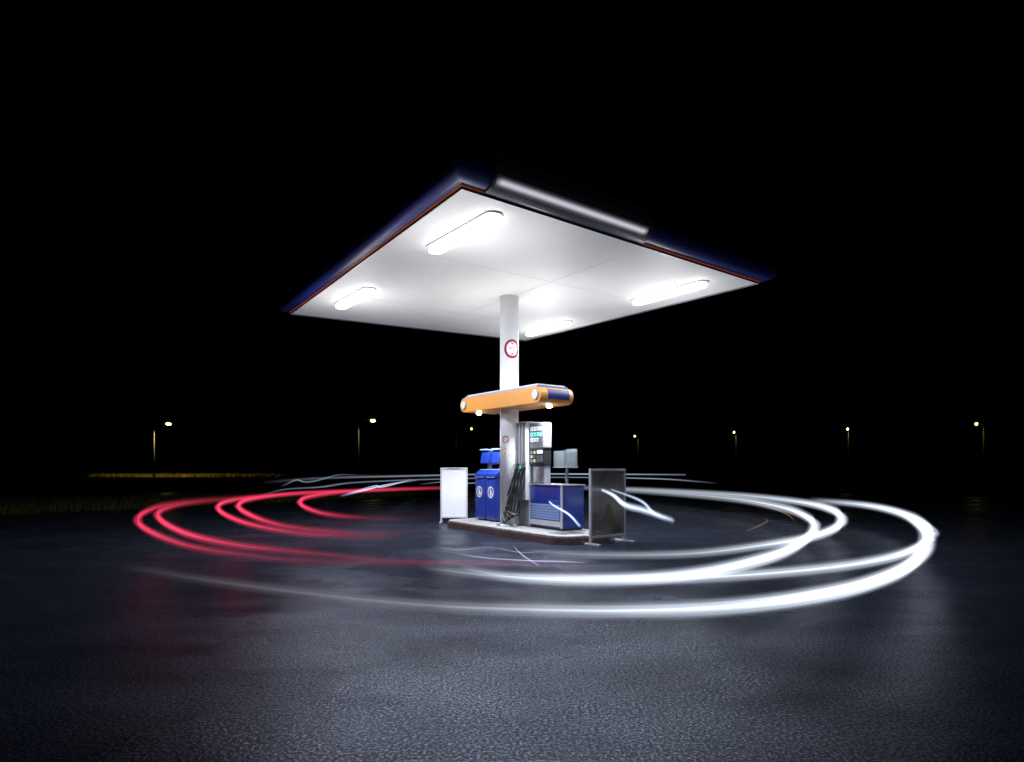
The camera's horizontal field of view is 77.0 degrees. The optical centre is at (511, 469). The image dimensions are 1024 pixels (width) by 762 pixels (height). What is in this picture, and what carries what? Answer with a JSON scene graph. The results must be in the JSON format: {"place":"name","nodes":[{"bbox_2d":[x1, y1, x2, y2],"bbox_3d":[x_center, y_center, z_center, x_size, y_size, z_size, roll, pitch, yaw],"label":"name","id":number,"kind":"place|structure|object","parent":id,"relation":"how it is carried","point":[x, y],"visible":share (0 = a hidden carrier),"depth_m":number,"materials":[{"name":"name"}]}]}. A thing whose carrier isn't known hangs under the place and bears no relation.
{"place":"outdoors","nodes":[
{"label":"outdoors","id":0,"kind":"place"},
{"bbox_2d":[75,472,295,476],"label":"grass field","id":1,"kind":"structure","parent":0,"point":[123,474],"depth_m":99.91,"materials":[{"name":"plant"}]},
{"bbox_2d":[0,488,422,514],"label":"grass verge","id":2,"kind":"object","parent":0,"point":[21,505],"depth_m":22.73,"materials":[{"name":"plant"}]},
{"bbox_2d":[332,473,439,476],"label":"grass field","id":3,"kind":"structure","parent":0,"point":[388,475],"depth_m":96.56,"materials":[{"name":"plant"}]},
{"bbox_2d":[455,427,473,467],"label":"street lamp","id":4,"kind":"object","parent":3,"relation":"on","point":[455,444],"visible":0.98,"depth_m":105.88,"materials":[{"name":"grey metal"}]},
{"bbox_2d":[0,492,1023,761],"bbox_3d":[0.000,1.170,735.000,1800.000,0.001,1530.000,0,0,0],"label":"asphalt ground","id":5,"kind":"structure","parent":0,"point":[750,626],"depth_m":4.59,"materials":[{"name":"black asphalt"}]},
{"bbox_2d":[439,468,467,522],"bbox_3d":[-1.280,0.565,14.200,0.610,1.210,0.400,0,0,0],"label":"poster stand","id":6,"kind":"object","parent":5,"relation":"on","point":[453,492],"visible":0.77,"depth_m":14.20,"materials":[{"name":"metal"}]},
{"bbox_2d":[448,518,612,544],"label":"pump island","id":7,"kind":"structure","parent":5,"relation":"on","point":[553,537],"depth_m":10.81,"materials":[{"name":"concrete"}]},
{"bbox_2d":[475,449,496,520],"bbox_3d":[-0.495,0.307,13.218,0.424,1.453,0.390,0,0,-32],"label":"waste bin","id":8,"kind":"object","parent":7,"relation":"on","point":[481,489],"visible":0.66,"depth_m":13.08,"materials":[{"name":"blue paint"}]},
{"bbox_2d":[486,448,499,521],"bbox_3d":[-0.252,0.307,12.827,0.424,1.453,0.390,0,0,-32],"label":"waste bin","id":9,"kind":"object","parent":7,"relation":"on","point":[493,494],"visible":0.53,"depth_m":12.66,"materials":[{"name":"blue paint"}]},
{"bbox_2d":[277,151,776,525],"bbox_3d":[-0.031,-1.305,11.972,6.514,4.750,7.586,0,0,-34],"label":"petrol station canopy","id":10,"kind":"object","parent":7,"relation":"on","point":[504,249],"visible":0.98,"depth_m":10.19,"materials":[{"name":"white metal"}]},
{"bbox_2d":[504,339,517,357],"bbox_3d":[-0.003,-2.211,11.804,0.273,0.350,0.066,0,0,-19],"label":"height limit sign","id":11,"kind":"object","parent":10,"relation":"attached to","point":[511,345],"visible":1,"depth_m":11.78,"materials":[{"name":"red"}]},
{"bbox_2d":[461,386,572,413],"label":"lighting beam","id":12,"kind":"structure","parent":10,"relation":"attached to","point":[519,399],"depth_m":11.36,"materials":[{"name":"orange plastic"}]},
{"bbox_2d":[465,385,567,397],"bbox_3d":[0.021,-1.403,11.843,0.660,0.029,2.280,0,0,-36],"label":"top tray","id":13,"kind":"object","parent":12,"relation":"on","point":[520,388],"visible":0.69,"depth_m":11.10,"materials":[{"name":"white metal"}]},
{"bbox_2d":[467,383,564,396],"bbox_3d":[0.021,-1.431,11.843,0.600,0.024,2.200,0,0,-36],"label":"top reflector","id":14,"kind":"object","parent":13,"relation":"on","point":[517,387],"visible":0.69,"depth_m":11.25,"materials":[{"name":"white paint"}]},
{"bbox_2d":[532,390,537,398],"bbox_3d":[0.384,-1.250,10.718,0.023,0.150,0.150,0,0,-36],"label":"end disc","id":15,"kind":"object","parent":12,"relation":"attached to","point":[534,394],"visible":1,"depth_m":10.71,"materials":[{"name":"white paint"}]},
{"bbox_2d":[547,389,569,399],"bbox_3d":[0.784,-1.264,10.863,0.470,0.164,0.049,0,0,-36],"label":"navy insert","id":16,"kind":"object","parent":12,"relation":"attached to","point":[559,394],"visible":1,"depth_m":10.85,"materials":[{"name":"blue plastic"}]},
{"bbox_2d":[502,422,584,530],"bbox_3d":[0.519,0.087,11.444,0.799,1.894,1.517,0,0,-32],"label":"fuel dispenser","id":17,"kind":"object","parent":7,"relation":"on","point":[543,502],"visible":1,"depth_m":11.32,"materials":[{"name":"blue paint"}]},
{"bbox_2d":[553,467,577,483],"bbox_3d":[0.957,0.332,11.554,0.320,1.404,0.340,0,0,-32],"label":"stand","id":18,"kind":"object","parent":7,"relation":"on","point":[566,475],"visible":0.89,"depth_m":11.52,"materials":[{"name":"grey metal"}]},
{"bbox_2d":[584,469,634,545],"bbox_3d":[1.520,0.580,10.205,0.854,1.180,0.400,0,0,-41],"label":"poster stand","id":19,"kind":"object","parent":5,"relation":"on","point":[607,502],"visible":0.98,"depth_m":10.19,"materials":[{"name":"metal"}]},
{"bbox_2d":[0,470,1023,496],"bbox_3d":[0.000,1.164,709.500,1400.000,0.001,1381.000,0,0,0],"label":"dark field","id":20,"kind":"structure","parent":0,"point":[1001,483],"depth_m":62.35,"materials":[{"name":"soil"}]},
{"bbox_2d":[153,422,171,476],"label":"street lamp","id":21,"kind":"object","parent":20,"relation":"on","point":[168,423],"visible":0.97,"depth_m":94.69,"materials":[{"name":"grey metal"}]},
{"bbox_2d":[358,418,375,477],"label":"street lamp","id":22,"kind":"object","parent":20,"relation":"on","point":[372,419],"visible":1,"depth_m":88.43,"materials":[{"name":"grey metal"}]},
{"bbox_2d":[633,434,638,474],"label":"street lamp","id":23,"kind":"object","parent":20,"relation":"on","point":[638,458],"visible":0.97,"depth_m":129.33,"materials":[{"name":"grey metal"}]},
{"bbox_2d":[732,430,736,475],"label":"street lamp","id":24,"kind":"object","parent":20,"relation":"on","point":[735,458],"visible":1,"depth_m":115.94,"materials":[{"name":"grey metal"}]},
{"bbox_2d":[845,427,849,476],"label":"street lamp","id":25,"kind":"object","parent":20,"relation":"on","point":[848,449],"visible":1,"depth_m":106.70,"materials":[{"name":"grey metal"}]},
{"bbox_2d":[973,422,984,476],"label":"street lamp","id":26,"kind":"object","parent":20,"relation":"on","point":[976,423],"visible":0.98,"depth_m":94.68,"materials":[{"name":"grey metal"}]},
{"bbox_2d":[0,0,1023,469],"label":"sky","id":27,"kind":"structure","parent":0,"point":[171,171],"materials":[{"name":"black"}]}
]}

